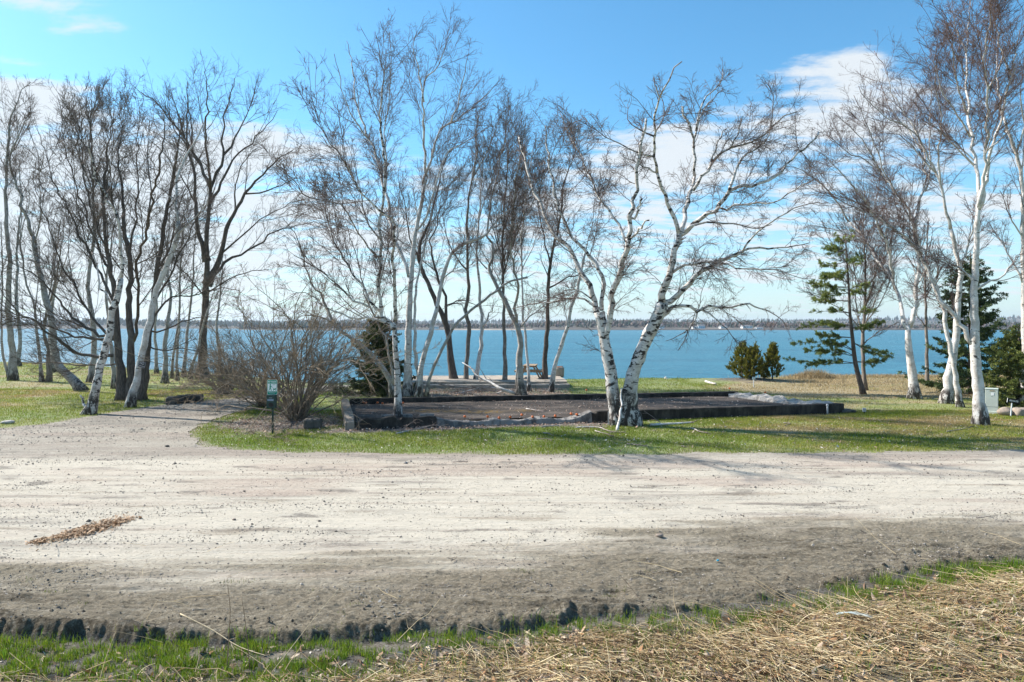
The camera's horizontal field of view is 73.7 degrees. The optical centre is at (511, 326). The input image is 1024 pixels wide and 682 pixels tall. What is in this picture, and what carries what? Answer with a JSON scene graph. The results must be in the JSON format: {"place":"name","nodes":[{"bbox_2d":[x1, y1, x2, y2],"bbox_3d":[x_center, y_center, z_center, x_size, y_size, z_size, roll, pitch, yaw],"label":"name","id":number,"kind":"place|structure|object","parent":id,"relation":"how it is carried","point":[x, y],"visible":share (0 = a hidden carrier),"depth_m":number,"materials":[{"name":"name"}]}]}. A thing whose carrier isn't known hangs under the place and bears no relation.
{"place":"outdoors","nodes":[
{"label":"outdoors","id":0,"kind":"place"},
{"bbox_2d":[3,324,261,328],"bbox_3d":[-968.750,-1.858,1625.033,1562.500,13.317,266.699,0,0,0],"label":"hills","id":1,"kind":"structure","parent":0,"point":[104,326],"depth_m":1528.30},
{"bbox_2d":[2,317,405,326],"bbox_3d":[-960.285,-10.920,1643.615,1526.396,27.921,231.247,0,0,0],"label":"forest","id":2,"kind":"object","parent":1,"relation":"on","point":[103,321],"visible":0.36,"depth_m":1585.35,"materials":[{"name":"plant"}]},
{"bbox_2d":[0,385,349,429],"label":"path","id":3,"kind":"structure","parent":0,"point":[151,418],"depth_m":24.46,"materials":[{"name":"grey gravel"}]},
{"bbox_2d":[165,396,177,404],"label":"stone block","id":4,"kind":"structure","parent":3,"relation":"on","point":[169,398],"depth_m":28.82,"materials":[{"name":"grey stone"}]},
{"bbox_2d":[1,533,957,634],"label":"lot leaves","id":5,"kind":"object","parent":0,"point":[464,595],"visible":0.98,"depth_m":8.31,"materials":[{"name":"brown plant"}]},
{"bbox_2d":[450,329,531,329],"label":"beach","id":6,"kind":"structure","parent":0,"point":[490,329],"depth_m":895.69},
{"bbox_2d":[19,547,965,639],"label":"lot weeds","id":7,"kind":"object","parent":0,"point":[508,569],"visible":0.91,"depth_m":8.59,"materials":[{"name":"plant"}]},
{"bbox_2d":[0,329,1016,382],"bbox_3d":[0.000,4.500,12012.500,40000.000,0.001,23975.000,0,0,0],"label":"sea","id":8,"kind":"structure","parent":0,"point":[704,358],"depth_m":134.53,"materials":[{"name":"liquid"}]},
{"bbox_2d":[0,389,1023,640],"bbox_3d":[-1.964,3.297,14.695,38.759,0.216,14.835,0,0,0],"label":"road","id":9,"kind":"structure","parent":0,"point":[265,557],"depth_m":10.99,"materials":[{"name":"grey gravel"}]},
{"bbox_2d":[25,510,142,550],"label":"wood chips","id":10,"kind":"object","parent":9,"relation":"on","point":[91,528],"visible":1,"depth_m":10.96,"materials":[{"name":"brown plant"}]},
{"bbox_2d":[0,554,1023,681],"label":"verge","id":11,"kind":"structure","parent":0,"point":[364,642],"depth_m":6.96,"materials":[{"name":"beige plant"}]},
{"bbox_2d":[180,613,269,656],"bbox_3d":[-2.915,3.110,6.911,1.301,0.176,0.124,0,0,31],"label":"dry stalk","id":12,"kind":"object","parent":11,"relation":"on","point":[221,635],"visible":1,"depth_m":6.93,"materials":[{"name":"beige plant"}]},
{"bbox_2d":[223,584,234,669],"bbox_3d":[-2.693,2.851,6.496,0.071,0.795,0.088,0,0,45],"label":"dry stalk","id":13,"kind":"object","parent":11,"relation":"on","point":[229,633],"visible":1,"depth_m":6.49,"materials":[{"name":"brown plant"}]},
{"bbox_2d":[241,596,249,668],"bbox_3d":[-2.548,2.922,6.515,0.117,0.670,0.028,0,0,26],"label":"dry stalk","id":14,"kind":"object","parent":11,"relation":"on","point":[247,637],"visible":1,"depth_m":6.50,"materials":[{"name":"brown plant"}]},
{"bbox_2d":[270,584,342,674],"bbox_3d":[-1.987,2.944,6.643,0.778,0.688,0.064,0,0,-42],"label":"dry stalk","id":15,"kind":"object","parent":11,"relation":"on","point":[303,631],"visible":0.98,"depth_m":6.60,"materials":[{"name":"beige plant"}]},
{"bbox_2d":[0,547,1020,647],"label":"mud clods","id":16,"kind":"object","parent":11,"relation":"on","point":[292,620],"visible":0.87,"depth_m":7.96,"materials":[{"name":"brown soil"}]},
{"bbox_2d":[0,570,1020,681],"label":"verge leaves","id":17,"kind":"object","parent":11,"relation":"on","point":[333,664],"visible":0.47,"depth_m":6.67,"materials":[{"name":"brown plant"}]},
{"bbox_2d":[0,562,1023,681],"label":"straw mat","id":18,"kind":"object","parent":11,"relation":"on","point":[420,678],"visible":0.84,"depth_m":6.66,"materials":[{"name":"beige plant"}]},
{"bbox_2d":[837,611,868,616],"bbox_3d":[3.794,3.186,7.550,0.377,0.074,0.125,0,0,36],"label":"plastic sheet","id":19,"kind":"object","parent":18,"relation":"on","point":[866,615],"visible":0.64,"depth_m":7.53,"materials":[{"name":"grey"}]},
{"bbox_2d":[23,517,1022,681],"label":"long straw","id":20,"kind":"object","parent":11,"relation":"on","point":[864,607],"visible":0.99,"depth_m":7.25,"materials":[{"name":"beige plant"}]},
{"bbox_2d":[484,571,1023,681],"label":"brown straw","id":21,"kind":"object","parent":11,"relation":"on","point":[737,645],"visible":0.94,"depth_m":6.59,"materials":[{"name":"beige plant"}]},
{"bbox_2d":[0,362,1023,455],"bbox_3d":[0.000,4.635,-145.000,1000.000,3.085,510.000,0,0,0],"label":"ground","id":22,"kind":"structure","parent":0,"point":[930,403],"depth_m":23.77,"materials":[{"name":"green plant"}]},
{"bbox_2d":[0,420,14,423],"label":"rock","id":23,"kind":"object","parent":22,"relation":"on","point":[8,421],"visible":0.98,"depth_m":23.17,"materials":[{"name":"white stone"}]},
{"bbox_2d":[0,72,44,380],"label":"birch tree","id":24,"kind":"object","parent":22,"relation":"on","point":[11,370],"visible":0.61,"depth_m":41.89,"materials":[{"name":"grey plant"}]},
{"bbox_2d":[3,148,45,365],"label":"birch tree","id":25,"kind":"object","parent":22,"relation":"on","point":[19,349],"visible":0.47,"depth_m":57.05,"materials":[{"name":"grey plant"}]},
{"bbox_2d":[0,198,58,381],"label":"birch tree","id":26,"kind":"object","parent":22,"relation":"on","point":[30,294],"visible":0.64,"depth_m":40.95,"materials":[{"name":"grey plant"}]},
{"bbox_2d":[0,101,88,390],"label":"birch tree","id":27,"kind":"object","parent":22,"relation":"on","point":[75,382],"visible":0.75,"depth_m":35.64,"materials":[{"name":"grey plant"}]},
{"bbox_2d":[33,203,75,371],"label":"birch tree","id":28,"kind":"object","parent":22,"relation":"on","point":[52,364],"visible":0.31,"depth_m":49.85,"materials":[{"name":"grey plant"}]},
{"bbox_2d":[31,207,78,381],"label":"bare tree","id":29,"kind":"object","parent":22,"relation":"on","point":[49,370],"visible":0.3,"depth_m":40.90,"materials":[{"name":"grey plant"}]},
{"bbox_2d":[41,67,138,382],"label":"birch tree","id":30,"kind":"object","parent":22,"relation":"on","point":[91,374],"visible":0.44,"depth_m":40.40,"materials":[{"name":"grey plant"}]},
{"bbox_2d":[49,105,135,414],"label":"birch tree","id":31,"kind":"object","parent":22,"relation":"on","point":[90,407],"visible":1,"depth_m":25.67,"materials":[{"name":"grey plant"}]},
{"bbox_2d":[77,202,131,388],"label":"birch tree","id":32,"kind":"object","parent":22,"relation":"on","point":[113,378],"visible":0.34,"depth_m":36.44,"materials":[{"name":"grey plant"}]},
{"bbox_2d":[0,69,263,400],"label":"maple tree","id":33,"kind":"object","parent":22,"relation":"on","point":[123,383],"visible":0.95,"depth_m":30.71,"materials":[{"name":"brown plant"}]},
{"bbox_2d":[136,235,181,373],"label":"birch tree","id":34,"kind":"object","parent":22,"relation":"on","point":[156,368],"visible":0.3,"depth_m":47.82,"materials":[{"name":"grey plant"}]},
{"bbox_2d":[145,206,183,383],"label":"birch tree","id":35,"kind":"object","parent":22,"relation":"on","point":[164,376],"visible":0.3,"depth_m":40.01,"materials":[{"name":"grey plant"}]},
{"bbox_2d":[153,212,191,380],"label":"birch tree","id":36,"kind":"object","parent":22,"relation":"on","point":[180,260],"visible":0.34,"depth_m":41.66,"materials":[{"name":"grey plant"}]},
{"bbox_2d":[124,112,231,407],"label":"birch tree","id":37,"kind":"object","parent":22,"relation":"on","point":[131,400],"visible":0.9,"depth_m":27.91,"materials":[{"name":"grey plant"}]},
{"bbox_2d":[138,361,145,367],"bbox_3d":[-15.031,1.538,27.718,0.300,0.240,0.016,17,0,0],"label":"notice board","id":38,"kind":"object","parent":37,"relation":"attached to","point":[141,364],"visible":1,"depth_m":27.71,"materials":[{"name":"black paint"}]},
{"bbox_2d":[177,395,184,403],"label":"stone block","id":39,"kind":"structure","parent":22,"relation":"on","point":[181,400],"depth_m":29.21,"materials":[{"name":"grey stone"}]},
{"bbox_2d":[166,214,199,378],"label":"birch tree","id":40,"kind":"object","parent":22,"relation":"on","point":[172,371],"visible":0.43,"depth_m":43.00,"materials":[{"name":"grey plant"}]},
{"bbox_2d":[163,215,211,377],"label":"birch tree","id":41,"kind":"object","parent":22,"relation":"on","point":[186,335],"visible":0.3,"depth_m":44.60,"materials":[{"name":"grey plant"}]},
{"bbox_2d":[185,394,194,402],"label":"stone block","id":42,"kind":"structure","parent":22,"relation":"on","point":[191,398],"depth_m":29.49,"materials":[{"name":"grey stone"}]},
{"bbox_2d":[195,394,203,401],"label":"stone block","id":43,"kind":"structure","parent":22,"relation":"on","point":[197,398],"depth_m":30.00,"materials":[{"name":"grey stone"}]},
{"bbox_2d":[187,265,235,378],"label":"birch tree","id":44,"kind":"object","parent":22,"relation":"on","point":[206,314],"visible":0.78,"depth_m":42.86,"materials":[{"name":"grey plant"}]},
{"bbox_2d":[151,314,290,398],"bbox_3d":[-14.168,1.462,33.728,5.926,4.375,5.811,0,0,0],"label":"shrub","id":45,"kind":"object","parent":22,"relation":"on","point":[202,359],"visible":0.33,"depth_m":32.93,"materials":[{"name":"brown plant"}]},
{"bbox_2d":[211,235,235,371],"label":"birch tree","id":46,"kind":"object","parent":22,"relation":"on","point":[216,322],"visible":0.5,"depth_m":47.96,"materials":[{"name":"grey plant"}]},
{"bbox_2d":[117,46,333,378],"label":"maple tree","id":47,"kind":"object","parent":22,"relation":"on","point":[210,183],"visible":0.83,"depth_m":43.37,"materials":[{"name":"brown plant"}]},
{"bbox_2d":[137,297,351,409],"bbox_3d":[-11.092,1.164,28.113,9.003,4.961,7.569,0,0,41],"label":"shrub","id":48,"kind":"object","parent":22,"relation":"on","point":[260,404],"visible":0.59,"depth_m":27.67,"materials":[{"name":"brown plant"}]},
{"bbox_2d":[97,246,442,443],"bbox_3d":[-7.457,0.402,24.427,10.074,6.752,11.274,0,0,0],"label":"shrub","id":49,"kind":"object","parent":22,"relation":"on","point":[295,410],"visible":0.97,"depth_m":23.85,"materials":[{"name":"brown plant"}]},
{"bbox_2d":[266,380,276,433],"bbox_3d":[-7.391,2.520,21.018,0.308,1.761,0.189,0,0,0],"label":"pet waste station","id":50,"kind":"object","parent":22,"relation":"on","point":[271,399],"visible":0.99,"depth_m":21.04,"materials":[{"name":"green metal"}]},
{"bbox_2d":[303,418,322,428],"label":"stone block","id":51,"kind":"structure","parent":22,"relation":"on","point":[313,423],"depth_m":22.05,"materials":[{"name":"grey stone"}]},
{"bbox_2d":[246,9,425,417],"bbox_3d":[-5.617,-3.371,22.390,5.574,13.588,6.984,0,0,-17],"label":"birch tree","id":52,"kind":"object","parent":22,"relation":"on","point":[324,196],"visible":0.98,"depth_m":22.68,"materials":[{"name":"white plant"}]},
{"bbox_2d":[262,185,409,397],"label":"birch tree","id":53,"kind":"object","parent":22,"relation":"on","point":[388,377],"visible":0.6,"depth_m":31.19,"materials":[{"name":"grey plant"}]},
{"bbox_2d":[328,377,349,394],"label":"shrub","id":54,"kind":"object","parent":22,"relation":"on","point":[340,392],"visible":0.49,"depth_m":33.35,"materials":[{"name":"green plant"}]},
{"bbox_2d":[334,314,416,396],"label":"spruce tree","id":55,"kind":"object","parent":22,"relation":"on","point":[379,390],"visible":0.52,"depth_m":33.12,"materials":[{"name":"green plant"}]},
{"bbox_2d":[304,2,518,396],"bbox_3d":[-4.739,-6.265,33.616,11.470,19.440,6.415,0,0,36],"label":"birch tree","id":56,"kind":"object","parent":22,"relation":"on","point":[407,390],"visible":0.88,"depth_m":32.38,"materials":[{"name":"white plant"}]},
{"bbox_2d":[397,421,443,433],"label":"fallen branch","id":57,"kind":"object","parent":22,"relation":"on","point":[419,428],"visible":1,"depth_m":21.77,"materials":[{"name":"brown wood"}]},
{"bbox_2d":[373,107,490,378],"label":"bare tree","id":58,"kind":"object","parent":22,"relation":"on","point":[452,372],"visible":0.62,"depth_m":39.45,"materials":[{"name":"brown plant"}]},
{"bbox_2d":[201,385,683,434],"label":"leaf litter","id":59,"kind":"object","parent":22,"relation":"on","point":[431,391],"visible":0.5,"depth_m":23.36,"materials":[{"name":"brown plant"}]},
{"bbox_2d":[439,382,491,390],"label":"fallen branch","id":60,"kind":"object","parent":22,"relation":"on","point":[453,386],"visible":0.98,"depth_m":34.62,"materials":[{"name":"grey wood"}]},
{"bbox_2d":[427,98,515,378],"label":"bare tree","id":61,"kind":"object","parent":22,"relation":"on","point":[468,336],"visible":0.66,"depth_m":37.43,"materials":[{"name":"brown plant"}]},
{"bbox_2d":[453,384,495,394],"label":"fallen branch","id":62,"kind":"object","parent":22,"relation":"on","point":[468,389],"visible":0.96,"depth_m":34.24,"materials":[{"name":"grey wood"}]},
{"bbox_2d":[423,254,539,396],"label":"birch tree","id":63,"kind":"object","parent":22,"relation":"on","point":[427,390],"visible":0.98,"depth_m":31.64,"materials":[{"name":"grey plant"}]},
{"bbox_2d":[414,152,554,396],"bbox_3d":[-1.200,-2.311,31.796,6.506,11.527,4.063,0,0,-16],"label":"birch tree","id":64,"kind":"object","parent":22,"relation":"on","point":[461,246],"visible":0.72,"depth_m":31.96,"materials":[{"name":"grey plant"}]},
{"bbox_2d":[402,375,569,387],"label":"stone platform","id":65,"kind":"structure","parent":22,"relation":"on","point":[537,382],"depth_m":37.52,"materials":[{"name":"grey stone"}]},
{"bbox_2d":[514,364,541,378],"bbox_3d":[1.060,2.600,39.600,1.705,0.796,1.800,0,0,7],"label":"picnic table","id":66,"kind":"object","parent":65,"relation":"on","point":[537,370],"visible":0.61,"depth_m":39.01,"materials":[{"name":"brown wood"}]},
{"bbox_2d":[556,366,563,377],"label":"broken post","id":67,"kind":"object","parent":65,"relation":"on","point":[560,371],"visible":0.71,"depth_m":40.95,"materials":[{"name":"grey concrete"}]},
{"bbox_2d":[462,362,514,393],"bbox_3d":[-1.275,2.557,33.891,1.541,1.483,3.121,0,0,-31],"label":"fallen branch","id":68,"kind":"object","parent":22,"relation":"on","point":[499,387],"visible":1,"depth_m":33.44,"materials":[{"name":"grey wood"}]},
{"bbox_2d":[455,89,541,379],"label":"birch tree","id":69,"kind":"object","parent":22,"relation":"on","point":[482,325],"visible":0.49,"depth_m":38.67,"materials":[{"name":"grey plant"}]},
{"bbox_2d":[465,95,554,379],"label":"bare tree","id":70,"kind":"object","parent":22,"relation":"on","point":[505,365],"visible":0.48,"depth_m":38.00,"materials":[{"name":"brown plant"}]},
{"bbox_2d":[451,79,587,394],"bbox_3d":[1.035,-4.396,31.520,6.266,15.666,7.166,0,0,-24],"label":"birch tree","id":71,"kind":"object","parent":22,"relation":"on","point":[520,387],"visible":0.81,"depth_m":32.04,"materials":[{"name":"grey plant"}]},
{"bbox_2d":[487,132,576,391],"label":"birch tree","id":72,"kind":"object","parent":22,"relation":"on","point":[527,357],"visible":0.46,"depth_m":34.98,"materials":[{"name":"grey plant"}]},
{"bbox_2d":[80,367,1007,390],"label":"shore grass","id":73,"kind":"structure","parent":22,"relation":"on","point":[814,374],"depth_m":43.08,"materials":[{"name":"plant"}]},
{"bbox_2d":[524,115,608,378],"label":"bare tree","id":74,"kind":"object","parent":22,"relation":"on","point":[545,349],"visible":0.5,"depth_m":38.16,"materials":[{"name":"brown plant"}]},
{"bbox_2d":[547,189,616,391],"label":"birch tree","id":75,"kind":"object","parent":22,"relation":"on","point":[551,387],"visible":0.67,"depth_m":34.44,"materials":[{"name":"grey plant"}]},
{"bbox_2d":[341,391,843,429],"bbox_3d":[2.961,3.126,26.743,19.048,0.549,6.324,0,0,-11],"label":"ruined foundation","id":76,"kind":"object","parent":22,"relation":"on","point":[383,417],"visible":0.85,"depth_m":25.84,"materials":[{"name":"concrete"}]},
{"bbox_2d":[354,395,783,419],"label":"floor leaves","id":77,"kind":"object","parent":76,"relation":"on","point":[554,404],"visible":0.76,"depth_m":27.06,"materials":[{"name":"brown plant"}]},
{"bbox_2d":[576,426,625,432],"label":"fallen branch","id":78,"kind":"object","parent":22,"relation":"on","point":[596,427],"visible":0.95,"depth_m":22.20,"materials":[{"name":"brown wood"}]},
{"bbox_2d":[200,415,1023,451],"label":"lawn leaves","id":79,"kind":"object","parent":22,"relation":"on","point":[638,438],"visible":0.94,"depth_m":20.60,"materials":[{"name":"brown plant"}]},
{"bbox_2d":[616,388,622,430],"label":"fallen branch","id":80,"kind":"object","parent":22,"relation":"on","point":[619,420],"visible":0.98,"depth_m":22.31,"materials":[{"name":"white wood"}]},
{"bbox_2d":[650,420,696,425],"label":"fallen branch","id":81,"kind":"object","parent":22,"relation":"on","point":[654,424],"visible":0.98,"depth_m":22.89,"materials":[{"name":"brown wood"}]},
{"bbox_2d":[498,57,850,426],"bbox_3d":[5.295,-3.229,23.357,12.446,13.437,7.302,0,0,13],"label":"birch tree","id":82,"kind":"object","parent":22,"relation":"on","point":[631,415],"visible":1,"depth_m":22.91,"materials":[{"name":"white plant"}]},
{"bbox_2d":[725,340,756,377],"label":"cedar shrub","id":83,"kind":"object","parent":22,"relation":"on","point":[742,351],"visible":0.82,"depth_m":41.33,"materials":[{"name":"green plant"}]},
{"bbox_2d":[738,341,767,378],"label":"cedar shrub","id":84,"kind":"object","parent":22,"relation":"on","point":[752,359],"visible":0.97,"depth_m":40.76,"materials":[{"name":"green plant"}]},
{"bbox_2d":[763,341,784,378],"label":"cedar shrub","id":85,"kind":"object","parent":22,"relation":"on","point":[772,357],"visible":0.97,"depth_m":41.09,"materials":[{"name":"green plant"}]},
{"bbox_2d":[782,229,893,394],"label":"pine tree","id":86,"kind":"object","parent":22,"relation":"on","point":[827,294],"visible":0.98,"depth_m":33.43,"materials":[{"name":"green plant"}]},
{"bbox_2d":[842,408,855,413],"bbox_3d":[12.871,3.245,26.300,0.684,0.170,0.533,0,0,-12],"label":"rock","id":87,"kind":"object","parent":22,"relation":"on","point":[845,410],"visible":0.71,"depth_m":26.07,"materials":[{"name":"grey stone"}]},
{"bbox_2d":[796,167,915,390],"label":"bare tree","id":88,"kind":"object","parent":22,"relation":"on","point":[864,320],"visible":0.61,"depth_m":35.67,"materials":[{"name":"brown plant"}]},
{"bbox_2d":[774,47,967,398],"bbox_3d":[17.565,-5.287,33.885,8.284,17.487,7.236,0,0,0],"label":"birch tree","id":89,"kind":"object","parent":22,"relation":"on","point":[914,391],"visible":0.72,"depth_m":32.65,"materials":[{"name":"white plant"}]},
{"bbox_2d":[812,164,965,407],"bbox_3d":[15.789,-1.838,28.503,5.780,10.592,3.407,0,0,0],"label":"birch tree","id":90,"kind":"object","parent":22,"relation":"on","point":[959,401],"visible":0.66,"depth_m":28.08,"materials":[{"name":"white plant"}]},
{"bbox_2d":[787,0,1023,425],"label":"birch tree","id":91,"kind":"object","parent":22,"relation":"on","point":[980,414],"visible":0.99,"depth_m":22.97,"materials":[{"name":"white plant"}]},
{"bbox_2d":[838,25,1006,403],"bbox_3d":[17.575,-5.151,29.674,6.646,17.217,5.052,0,0,40],"label":"birch tree","id":92,"kind":"object","parent":22,"relation":"on","point":[946,395],"visible":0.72,"depth_m":29.49,"materials":[{"name":"white plant"}]},
{"bbox_2d":[902,210,964,380],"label":"bare tree","id":93,"kind":"object","parent":22,"relation":"on","point":[926,348],"visible":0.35,"depth_m":37.94,"materials":[{"name":"grey plant"}]},
{"bbox_2d":[897,253,1009,393],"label":"spruce tree","id":94,"kind":"object","parent":22,"relation":"on","point":[986,334],"visible":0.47,"depth_m":33.16,"materials":[{"name":"green plant"}]},
{"bbox_2d":[985,388,998,413],"bbox_3d":[18.309,2.839,26.051,0.440,0.982,0.400,0,0,36],"label":"utility cabinet","id":95,"kind":"object","parent":22,"relation":"on","point":[991,398],"visible":0.73,"depth_m":25.91,"materials":[{"name":"metal"}]},
{"bbox_2d":[964,10,1023,405],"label":"birch tree","id":96,"kind":"object","parent":22,"relation":"on","point":[1016,152],"visible":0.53,"depth_m":28.29,"materials":[{"name":"white plant"}]},
{"bbox_2d":[968,323,1023,406],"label":"spruce tree","id":97,"kind":"object","parent":22,"relation":"on","point":[1006,363],"visible":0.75,"depth_m":28.86,"materials":[{"name":"green plant"}]},
{"bbox_2d":[996,407,1012,415],"bbox_3d":[18.398,3.177,25.480,0.520,0.365,0.520,0,0,36],"label":"boulder","id":98,"kind":"object","parent":22,"relation":"on","point":[1005,411],"visible":0.8,"depth_m":25.34,"materials":[{"name":"beige stone"}]},
{"bbox_2d":[1007,398,1019,414],"bbox_3d":[18.424,2.976,25.079,0.428,0.710,0.039,0,0,13],"label":"private sign","id":99,"kind":"object","parent":22,"relation":"on","point":[1012,401],"visible":1,"depth_m":25.08,"materials":[{"name":"white metal"}]},
{"bbox_2d":[1012,407,1023,415],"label":"boulder","id":100,"kind":"object","parent":22,"relation":"on","point":[1017,411],"visible":0.65,"depth_m":25.18,"materials":[{"name":"beige stone"}]},
{"bbox_2d":[0,0,1023,322],"label":"sky","id":101,"kind":"structure","parent":0,"point":[578,50],"materials":[{"name":"blue"}]},
{"bbox_2d":[218,318,1020,325],"bbox_3d":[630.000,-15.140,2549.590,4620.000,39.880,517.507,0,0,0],"label":"hills","id":102,"kind":"structure","parent":0,"point":[919,322],"depth_m":2484.85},
{"bbox_2d":[240,325,1020,329],"bbox_3d":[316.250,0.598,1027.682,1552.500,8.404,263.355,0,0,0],"label":"hills","id":103,"kind":"structure","parent":0,"point":[562,327],"depth_m":944.64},
{"bbox_2d":[174,315,1020,328],"bbox_3d":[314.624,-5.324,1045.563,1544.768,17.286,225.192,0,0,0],"label":"forest","id":104,"kind":"object","parent":103,"relation":"on","point":[622,323],"visible":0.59,"depth_m":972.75,"materials":[{"name":"plant"}]},
{"bbox_2d":[697,324,704,328],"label":"house","id":105,"kind":"structure","parent":103,"relation":"on","point":[701,326],"depth_m":899.35,"materials":[{"name":"white glass"}]},
{"bbox_2d":[740,325,752,327],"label":"house","id":106,"kind":"structure","parent":103,"relation":"on","point":[747,326],"depth_m":899.73,"materials":[{"name":"white glass"}]},
{"bbox_2d":[532,329,1004,329],"bbox_3d":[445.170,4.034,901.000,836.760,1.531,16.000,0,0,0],"label":"rocks","id":107,"kind":"object","parent":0,"point":[741,329],"visible":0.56,"depth_m":895.70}
]}

